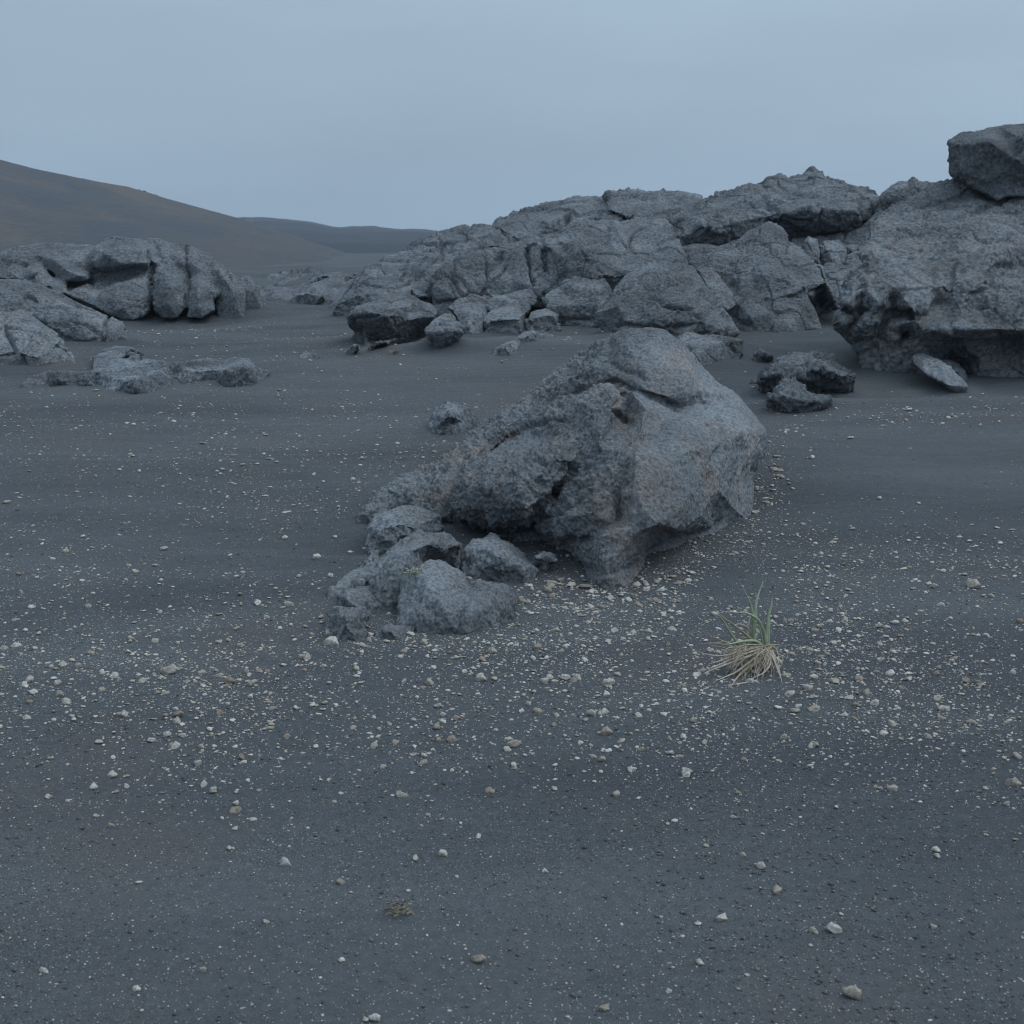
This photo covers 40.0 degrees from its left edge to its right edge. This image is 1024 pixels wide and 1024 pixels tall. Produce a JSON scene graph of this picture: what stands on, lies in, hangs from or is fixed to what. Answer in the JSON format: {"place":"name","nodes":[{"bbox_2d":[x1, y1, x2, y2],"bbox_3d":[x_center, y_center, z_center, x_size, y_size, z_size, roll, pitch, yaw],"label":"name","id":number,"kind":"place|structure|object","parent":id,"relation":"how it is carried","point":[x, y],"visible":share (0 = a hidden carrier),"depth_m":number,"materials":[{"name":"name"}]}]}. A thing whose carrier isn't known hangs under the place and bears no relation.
{"place":"outdoors","nodes":[
{"label":"outdoors","id":0,"kind":"place"},
{"bbox_2d":[0,160,344,266],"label":"hill","id":1,"kind":"structure","parent":0,"point":[38,206],"depth_m":125.03,"materials":[{"name":"sand"}]},
{"bbox_2d":[238,217,435,252],"bbox_3d":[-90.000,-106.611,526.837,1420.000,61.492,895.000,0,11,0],"label":"hill","id":2,"kind":"structure","parent":0,"point":[362,239],"depth_m":357.85,"materials":[{"name":"sand"}]},
{"bbox_2d":[0,253,1023,1023],"bbox_3d":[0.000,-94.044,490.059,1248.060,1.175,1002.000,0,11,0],"label":"ground","id":3,"kind":"structure","parent":0,"point":[966,449],"depth_m":4.61,"materials":[{"name":"sand"}]},
{"bbox_2d":[26,675,33,682],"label":"pumice stone","id":4,"kind":"object","parent":3,"relation":"on","point":[29,678],"visible":0.99,"depth_m":5.11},
{"bbox_2d":[0,309,75,365],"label":"boulder","id":5,"kind":"object","parent":3,"relation":"on","point":[27,338],"visible":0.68,"depth_m":13.96,"materials":[{"name":"stone"}]},
{"bbox_2d":[39,967,48,973],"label":"pumice stone","id":6,"kind":"object","parent":3,"relation":"on","point":[43,970],"visible":1,"depth_m":3.17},
{"bbox_2d":[0,279,128,341],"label":"boulder","id":7,"kind":"object","parent":3,"relation":"on","point":[64,317],"visible":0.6,"depth_m":16.39,"materials":[{"name":"stone"}]},
{"bbox_2d":[62,697,70,703],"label":"pumice stone","id":8,"kind":"object","parent":3,"relation":"on","point":[65,700],"visible":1,"depth_m":4.86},
{"bbox_2d":[89,782,98,789],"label":"pumice stone","id":9,"kind":"object","parent":3,"relation":"on","point":[93,786],"visible":1,"depth_m":4.24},
{"bbox_2d":[107,770,117,777],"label":"pumice stone","id":10,"kind":"object","parent":3,"relation":"on","point":[111,773],"visible":1,"depth_m":4.33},
{"bbox_2d":[0,236,262,319],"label":"outcrop","id":11,"kind":"object","parent":3,"relation":"on","point":[123,278],"visible":0.82,"depth_m":19.98,"materials":[{"name":"stone"}]},
{"bbox_2d":[132,985,140,991],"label":"pumice stone","id":12,"kind":"object","parent":3,"relation":"on","point":[135,988],"visible":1,"depth_m":3.11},
{"bbox_2d":[21,346,268,393],"bbox_3d":[-3.784,-1.296,13.382,1.949,0.366,3.216,-10,15,-42],"label":"rock ledge","id":13,"kind":"object","parent":3,"relation":"on","point":[113,369],"visible":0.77,"depth_m":12.85,"materials":[{"name":"stone"}]},
{"bbox_2d":[160,665,178,673],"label":"pumice stone","id":14,"kind":"object","parent":3,"relation":"on","point":[171,669],"visible":1,"depth_m":5.27,"materials":[{"name":"stone"}]},
{"bbox_2d":[171,741,180,748],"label":"pumice stone","id":15,"kind":"object","parent":3,"relation":"on","point":[176,744],"visible":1,"depth_m":4.52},
{"bbox_2d":[173,710,183,716],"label":"pumice stone","id":16,"kind":"object","parent":3,"relation":"on","point":[179,713],"visible":0.95,"depth_m":4.73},
{"bbox_2d":[223,676,235,684],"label":"pumice stone","id":17,"kind":"object","parent":3,"relation":"on","point":[228,680],"visible":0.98,"depth_m":5.14,"materials":[{"name":"stone"}]},
{"bbox_2d":[229,806,241,813],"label":"pumice stone","id":18,"kind":"object","parent":3,"relation":"on","point":[235,810],"visible":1,"depth_m":4.07,"materials":[{"name":"stone"}]},
{"bbox_2d":[257,270,287,286],"bbox_3d":[-4.677,-4.420,26.963,0.830,0.344,5.048,-2,11,-9],"label":"rock ledge","id":19,"kind":"object","parent":3,"relation":"on","point":[272,276],"visible":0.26,"depth_m":26.79,"materials":[{"name":"stone"}]},
{"bbox_2d":[279,857,290,865],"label":"pumice stone","id":20,"kind":"object","parent":3,"relation":"on","point":[283,861],"visible":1,"depth_m":3.71,"materials":[{"name":"stone"}]},
{"bbox_2d":[276,266,323,285],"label":"rock","id":21,"kind":"object","parent":3,"relation":"on","point":[293,275],"visible":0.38,"depth_m":26.60,"materials":[{"name":"stone"}]},
{"bbox_2d":[290,292,324,304],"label":"rock","id":22,"kind":"object","parent":3,"relation":"on","point":[307,298],"visible":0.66,"depth_m":21.18,"materials":[{"name":"stone"}]},
{"bbox_2d":[259,271,357,309],"bbox_3d":[-3.162,-3.460,22.311,2.119,0.639,4.406,0,11,0],"label":"rock ledge","id":23,"kind":"object","parent":3,"relation":"on","point":[331,288],"visible":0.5,"depth_m":22.47,"materials":[{"name":"stone"}]},
{"bbox_2d":[299,352,319,358],"bbox_3d":[-2.040,-1.538,14.138,0.248,0.111,0.444,0,11,0],"label":"rock ledge","id":24,"kind":"object","parent":3,"relation":"on","point":[310,355],"visible":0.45,"depth_m":14.19,"materials":[{"name":"stone"}]},
{"bbox_2d":[324,636,338,645],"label":"pumice stone","id":25,"kind":"object","parent":3,"relation":"on","point":[330,640],"visible":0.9,"depth_m":5.64,"materials":[{"name":"stone"}]},
{"bbox_2d":[323,606,369,640],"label":"rock","id":26,"kind":"object","parent":3,"relation":"on","point":[345,623],"visible":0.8,"depth_m":5.76,"materials":[{"name":"stone"}]},
{"bbox_2d":[339,586,381,616],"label":"rock","id":27,"kind":"object","parent":3,"relation":"on","point":[363,598],"visible":0.52,"depth_m":6.06,"materials":[{"name":"stone"}]},
{"bbox_2d":[346,338,396,353],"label":"rock","id":28,"kind":"object","parent":3,"relation":"on","point":[355,348],"visible":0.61,"depth_m":14.37,"materials":[{"name":"stone"}]},
{"bbox_2d":[368,1013,379,1021],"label":"pumice stone","id":29,"kind":"object","parent":3,"relation":"on","point":[374,1017],"visible":1,"depth_m":3.01,"materials":[{"name":"stone"}]},
{"bbox_2d":[346,293,438,346],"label":"boulder","id":30,"kind":"object","parent":3,"relation":"on","point":[403,317],"visible":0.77,"depth_m":15.43,"materials":[{"name":"stone"}]},
{"bbox_2d":[371,623,413,640],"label":"rock","id":31,"kind":"object","parent":3,"relation":"on","point":[390,631],"visible":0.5,"depth_m":5.76,"materials":[{"name":"stone"}]},
{"bbox_2d":[327,529,461,609],"bbox_3d":[-0.537,0.306,6.485,0.596,0.375,0.836,0,11,0],"label":"rock","id":32,"kind":"object","parent":3,"relation":"on","point":[383,577],"visible":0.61,"depth_m":6.34,"materials":[{"name":"stone"}]},
{"bbox_2d":[383,899,412,917],"bbox_3d":[-0.276,0.963,3.413,0.075,0.029,0.072,0,11,0],"label":"plant","id":33,"kind":"object","parent":3,"relation":"on","point":[397,912],"visible":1,"depth_m":3.41,"materials":[{"name":"plant"}]},
{"bbox_2d":[396,791,408,796],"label":"pumice stone","id":34,"kind":"object","parent":3,"relation":"on","point":[400,794],"visible":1,"depth_m":4.15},
{"bbox_2d":[364,505,443,554],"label":"rock","id":35,"kind":"object","parent":3,"relation":"on","point":[386,530],"visible":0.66,"depth_m":7.21,"materials":[{"name":"stone"}]},
{"bbox_2d":[333,223,516,315],"bbox_3d":[-1.255,-3.656,21.478,2.708,1.538,5.594,0,11,0],"label":"outcrop","id":36,"kind":"object","parent":3,"relation":"on","point":[412,267],"visible":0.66,"depth_m":20.85,"materials":[{"name":"stone"}]},
{"bbox_2d":[425,678,433,685],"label":"pumice stone","id":37,"kind":"object","parent":3,"relation":"on","point":[429,681],"visible":1,"depth_m":5.11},
{"bbox_2d":[438,849,447,855],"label":"pumice stone","id":38,"kind":"object","parent":3,"relation":"on","point":[442,852],"visible":1,"depth_m":3.77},
{"bbox_2d":[424,313,463,347],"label":"rock","id":39,"kind":"object","parent":3,"relation":"on","point":[443,330],"visible":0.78,"depth_m":13.99,"materials":[{"name":"stone"}]},
{"bbox_2d":[446,735,457,742],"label":"pumice stone","id":40,"kind":"object","parent":3,"relation":"on","point":[451,739],"visible":1,"depth_m":4.58,"materials":[{"name":"stone"}]},
{"bbox_2d":[427,400,479,434],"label":"rock","id":41,"kind":"object","parent":3,"relation":"on","point":[448,417],"visible":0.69,"depth_m":10.17,"materials":[{"name":"stone"}]},
{"bbox_2d":[396,559,517,634],"bbox_3d":[-0.239,0.416,6.117,0.533,0.354,0.705,0,11,0],"label":"rock","id":42,"kind":"object","parent":3,"relation":"on","point":[438,596],"visible":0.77,"depth_m":5.92,"materials":[{"name":"stone"}]},
{"bbox_2d":[403,566,424,574],"bbox_3d":[-0.418,0.255,6.054,0.104,0.038,0.084,0,11,0],"label":"plant","id":43,"kind":"object","parent":42,"relation":"on","point":[416,571],"visible":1,"depth_m":6.06,"materials":[{"name":"green plant"}]},
{"bbox_2d":[448,297,486,333],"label":"rock","id":44,"kind":"object","parent":3,"relation":"on","point":[469,314],"visible":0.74,"depth_m":16.19,"materials":[{"name":"stone"}]},
{"bbox_2d":[471,954,485,962],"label":"pumice stone","id":45,"kind":"object","parent":3,"relation":"on","point":[478,958],"visible":1,"depth_m":3.24,"materials":[{"name":"stone"}]},
{"bbox_2d":[475,674,486,680],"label":"pumice stone","id":46,"kind":"object","parent":3,"relation":"on","point":[480,677],"visible":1,"depth_m":5.15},
{"bbox_2d":[484,787,494,793],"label":"pumice stone","id":47,"kind":"object","parent":3,"relation":"on","point":[489,790],"visible":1,"depth_m":4.16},
{"bbox_2d":[487,647,496,653],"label":"pumice stone","id":48,"kind":"object","parent":3,"relation":"on","point":[491,650],"visible":1,"depth_m":5.47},
{"bbox_2d":[460,532,538,583],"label":"rock","id":49,"kind":"object","parent":3,"relation":"on","point":[492,556],"visible":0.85,"depth_m":6.73,"materials":[{"name":"stone"}]},
{"bbox_2d":[483,298,530,334],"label":"rock","id":50,"kind":"object","parent":3,"relation":"on","point":[508,318],"visible":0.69,"depth_m":16.21,"materials":[{"name":"stone"}]},
{"bbox_2d":[485,288,537,311],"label":"rock","id":51,"kind":"object","parent":50,"relation":"on","point":[494,302],"visible":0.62,"depth_m":17.28,"materials":[{"name":"stone"}]},
{"bbox_2d":[0,332,1023,1023],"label":"dark grit","id":52,"kind":"object","parent":3,"relation":"on","point":[820,980],"visible":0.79,"depth_m":3.88,"materials":[{"name":"gravel"}]},
{"bbox_2d":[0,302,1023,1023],"bbox_3d":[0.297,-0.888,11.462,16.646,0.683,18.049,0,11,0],"label":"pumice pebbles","id":53,"kind":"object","parent":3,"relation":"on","point":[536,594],"visible":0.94,"depth_m":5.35,"materials":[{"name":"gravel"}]},
{"bbox_2d":[506,739,520,747],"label":"pumice stone","id":54,"kind":"object","parent":3,"relation":"on","point":[513,743],"visible":1,"depth_m":4.47,"materials":[{"name":"stone"}]},
{"bbox_2d":[517,596,525,603],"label":"pumice stone","id":55,"kind":"object","parent":3,"relation":"on","point":[521,599],"visible":0.49,"depth_m":6.29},
{"bbox_2d":[493,329,555,355],"bbox_3d":[0.288,-1.872,15.282,0.504,0.261,3.324,2,11,12],"label":"rock ledge","id":56,"kind":"object","parent":3,"relation":"on","point":[510,348],"visible":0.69,"depth_m":14.29,"materials":[{"name":"stone"}]},
{"bbox_2d":[533,643,541,649],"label":"pumice stone","id":57,"kind":"object","parent":3,"relation":"on","point":[537,646],"visible":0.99,"depth_m":5.51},
{"bbox_2d":[524,308,561,330],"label":"rock","id":58,"kind":"object","parent":3,"relation":"on","point":[545,319],"visible":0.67,"depth_m":16.81,"materials":[{"name":"stone"}]},
{"bbox_2d":[530,551,558,570],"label":"rock","id":59,"kind":"object","parent":3,"relation":"on","point":[544,561],"visible":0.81,"depth_m":6.88,"materials":[{"name":"stone"}]},
{"bbox_2d":[431,217,687,316],"bbox_3d":[0.678,-3.455,20.056,3.600,1.501,3.449,0,11,0],"label":"outcrop","id":60,"kind":"object","parent":3,"relation":"on","point":[612,253],"visible":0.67,"depth_m":18.95,"materials":[{"name":"stone"}]},
{"bbox_2d":[492,195,626,240],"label":"outcrop","id":61,"kind":"object","parent":3,"relation":"on","point":[541,219],"visible":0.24,"depth_m":23.70,"materials":[{"name":"stone"}]},
{"bbox_2d":[356,327,767,589],"bbox_3d":[0.416,-0.337,8.049,2.257,1.384,2.399,8,14,35],"label":"boulder","id":62,"kind":"object","parent":3,"relation":"on","point":[611,461],"visible":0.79,"depth_m":7.33,"materials":[{"name":"stone"}]},
{"bbox_2d":[560,674,570,679],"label":"pumice stone","id":63,"kind":"object","parent":3,"relation":"on","point":[565,677],"visible":1,"depth_m":5.12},
{"bbox_2d":[541,276,611,327],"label":"boulder","id":64,"kind":"object","parent":3,"relation":"on","point":[575,301],"visible":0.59,"depth_m":17.38,"materials":[{"name":"stone"}]},
{"bbox_2d":[579,584,592,587],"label":"pumice stone","id":65,"kind":"object","parent":3,"relation":"on","point":[585,585],"visible":1,"depth_m":6.68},
{"bbox_2d":[586,709,595,715],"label":"pumice stone","id":66,"kind":"object","parent":3,"relation":"on","point":[591,712],"visible":1,"depth_m":4.69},
{"bbox_2d":[598,1003,609,1011],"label":"pumice stone","id":67,"kind":"object","parent":3,"relation":"on","point":[604,1007],"visible":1,"depth_m":3.04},
{"bbox_2d":[600,726,612,734],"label":"pumice stone","id":68,"kind":"object","parent":3,"relation":"on","point":[606,730],"visible":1,"depth_m":4.51,"materials":[{"name":"stone"}]},
{"bbox_2d":[602,677,614,686],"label":"pumice stone","id":69,"kind":"object","parent":3,"relation":"on","point":[609,681],"visible":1,"depth_m":5.03,"materials":[{"name":"stone"}]},
{"bbox_2d":[602,187,702,222],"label":"outcrop","id":70,"kind":"object","parent":3,"relation":"on","point":[628,203],"visible":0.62,"depth_m":23.43,"materials":[{"name":"stone"}]},
{"bbox_2d":[595,260,739,337],"bbox_3d":[1.714,-2.347,15.868,1.658,0.961,2.138,0,11,0],"label":"boulder","id":71,"kind":"object","parent":3,"relation":"on","point":[677,299],"visible":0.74,"depth_m":15.21,"materials":[{"name":"stone"}]},
{"bbox_2d":[677,332,742,365],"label":"rock","id":72,"kind":"object","parent":3,"relation":"on","point":[706,349],"visible":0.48,"depth_m":13.71,"materials":[{"name":"stone"}]},
{"bbox_2d":[682,239,738,261],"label":"rock","id":73,"kind":"object","parent":3,"relation":"on","point":[693,251],"visible":0.27,"depth_m":20.56,"materials":[{"name":"stone"}]},
{"bbox_2d":[669,166,879,245],"bbox_3d":[4.188,-4.785,22.536,3.574,1.616,3.914,0,11,0],"label":"outcrop","id":74,"kind":"object","parent":73,"relation":"on","point":[811,201],"visible":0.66,"depth_m":21.33,"materials":[{"name":"stone"}]},
{"bbox_2d":[716,913,726,921],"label":"pumice stone","id":75,"kind":"object","parent":3,"relation":"on","point":[721,917],"visible":1,"depth_m":3.39,"materials":[{"name":"stone"}]},
{"bbox_2d":[693,583,782,685],"bbox_3d":[0.875,0.442,5.053,0.394,0.314,0.303,-10,15,-41],"label":"grass tuft","id":76,"kind":"object","parent":3,"relation":"on","point":[756,652],"visible":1,"depth_m":5.12,"materials":[{"name":"beige plant"}]},
{"bbox_2d":[723,285,779,332],"bbox_3d":[2.914,-2.429,17.284,0.741,0.684,1.120,0,11,0],"label":"block","id":77,"kind":"object","parent":3,"relation":"on","point":[749,311],"depth_m":16.93,"materials":[{"name":"stone"}]},
{"bbox_2d":[695,266,734,310],"bbox_3d":[2.494,-2.737,17.219,0.467,0.524,1.042,0,11,0],"label":"slab","id":78,"kind":"object","parent":77,"relation":"on","point":[711,278],"depth_m":17.11,"materials":[{"name":"stone"}]},
{"bbox_2d":[688,221,824,331],"bbox_3d":[3.197,-3.039,18.305,1.815,1.497,3.083,0,11,0],"label":"boulder","id":79,"kind":"object","parent":3,"relation":"on","point":[774,267],"visible":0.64,"depth_m":18.00,"materials":[{"name":"stone"}]},
{"bbox_2d":[756,861,766,868],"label":"pumice stone","id":80,"kind":"object","parent":3,"relation":"on","point":[760,865],"visible":1,"depth_m":3.60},
{"bbox_2d":[750,348,773,361],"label":"rock","id":81,"kind":"object","parent":3,"relation":"on","point":[760,355],"visible":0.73,"depth_m":13.80,"materials":[{"name":"stone"}]},
{"bbox_2d":[772,884,781,894],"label":"pumice stone","id":82,"kind":"object","parent":3,"relation":"on","point":[776,889],"visible":1,"depth_m":3.50,"materials":[{"name":"stone"}]},
{"bbox_2d":[784,690,794,696],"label":"pumice stone","id":83,"kind":"object","parent":3,"relation":"on","point":[789,693],"visible":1,"depth_m":4.84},
{"bbox_2d":[762,376,832,412],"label":"rock","id":84,"kind":"object","parent":3,"relation":"on","point":[789,395],"visible":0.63,"depth_m":10.30,"materials":[{"name":"stone"}]},
{"bbox_2d":[753,349,857,392],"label":"rock","id":85,"kind":"object","parent":3,"relation":"on","point":[814,370],"visible":0.71,"depth_m":11.99,"materials":[{"name":"stone"}]},
{"bbox_2d":[803,684,812,690],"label":"pumice stone","id":86,"kind":"object","parent":3,"relation":"on","point":[807,687],"visible":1,"depth_m":4.89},
{"bbox_2d":[807,704,819,711],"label":"pumice stone","id":87,"kind":"object","parent":3,"relation":"on","point":[814,708],"visible":1,"depth_m":4.72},
{"bbox_2d":[809,927,817,933],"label":"pumice stone","id":88,"kind":"object","parent":3,"relation":"on","point":[813,930],"visible":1,"depth_m":3.29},
{"bbox_2d":[807,263,837,312],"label":"rock","id":89,"kind":"object","parent":3,"relation":"on","point":[821,298],"visible":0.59,"depth_m":18.20,"materials":[{"name":"stone"}]},
{"bbox_2d":[801,236,820,264],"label":"rock","id":90,"kind":"object","parent":89,"relation":"on","point":[810,246],"visible":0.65,"depth_m":19.39,"materials":[{"name":"stone"}]},
{"bbox_2d":[829,677,838,683],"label":"pumice stone","id":91,"kind":"object","parent":3,"relation":"on","point":[834,680],"visible":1,"depth_m":4.98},
{"bbox_2d":[826,922,842,933],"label":"pumice stone","id":92,"kind":"object","parent":3,"relation":"on","point":[832,927],"visible":1,"depth_m":3.28,"materials":[{"name":"stone"}]},
{"bbox_2d":[792,210,880,254],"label":"rock","id":93,"kind":"object","parent":3,"relation":"on","point":[855,236],"visible":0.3,"depth_m":20.98,"materials":[{"name":"stone"}]},
{"bbox_2d":[823,260,862,308],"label":"rock","id":94,"kind":"object","parent":3,"relation":"on","point":[837,274],"visible":0.46,"depth_m":18.65,"materials":[{"name":"stone"}]},
{"bbox_2d":[819,240,846,265],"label":"rock","id":95,"kind":"object","parent":94,"relation":"on","point":[833,251],"visible":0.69,"depth_m":19.50,"materials":[{"name":"stone"}]},
{"bbox_2d":[844,244,861,264],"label":"rock","id":96,"kind":"object","parent":94,"relation":"on","point":[852,256],"visible":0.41,"depth_m":19.46,"materials":[{"name":"stone"}]},
{"bbox_2d":[842,985,860,1000],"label":"pumice stone","id":97,"kind":"object","parent":3,"relation":"on","point":[852,991],"visible":1,"depth_m":3.03,"materials":[{"name":"stone"}]},
{"bbox_2d":[885,669,894,675],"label":"pumice stone","id":98,"kind":"object","parent":3,"relation":"on","point":[890,672],"visible":1,"depth_m":5.09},
{"bbox_2d":[886,784,897,791],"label":"pumice stone","id":99,"kind":"object","parent":3,"relation":"on","point":[893,788],"visible":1,"depth_m":4.08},
{"bbox_2d":[874,177,934,212],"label":"outcrop","id":100,"kind":"object","parent":3,"relation":"on","point":[897,192],"visible":0.27,"depth_m":21.16,"materials":[{"name":"stone"}]},
{"bbox_2d":[832,178,1023,377],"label":"boulder","id":101,"kind":"object","parent":3,"relation":"on","point":[938,273],"visible":0.84,"depth_m":13.07,"materials":[{"name":"stone"}]},
{"bbox_2d":[947,123,1023,200],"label":"block","id":102,"kind":"object","parent":101,"relation":"on","point":[987,162],"depth_m":14.54,"materials":[{"name":"stone"}]},
{"bbox_2d":[913,353,967,392],"bbox_3d":[3.829,-1.191,12.497,0.404,0.373,0.937,0,11,0],"label":"slab","id":103,"kind":"object","parent":3,"relation":"on","point":[941,372],"depth_m":12.28,"materials":[{"name":"stone"}]},
{"bbox_2d":[940,359,967,381],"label":"rock","id":104,"kind":"object","parent":3,"relation":"on","point":[958,369],"visible":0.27,"depth_m":12.76,"materials":[{"name":"stone"}]},
{"bbox_2d":[966,579,981,587],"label":"pumice stone","id":105,"kind":"object","parent":3,"relation":"on","point":[972,583],"visible":1,"depth_m":6.47,"materials":[{"name":"stone"}]},
{"bbox_2d":[1004,777,1021,785],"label":"pumice stone","id":106,"kind":"object","parent":3,"relation":"on","point":[1014,781],"visible":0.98,"depth_m":4.10,"materials":[{"name":"stone"}]},
{"bbox_2d":[1012,752,1021,759],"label":"pumice stone","id":107,"kind":"object","parent":3,"relation":"on","point":[1017,756],"visible":1,"depth_m":4.34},
{"bbox_2d":[0,0,1023,230],"label":"sky","id":108,"kind":"structure","parent":0,"point":[438,115],"materials":[{"name":"blue"}]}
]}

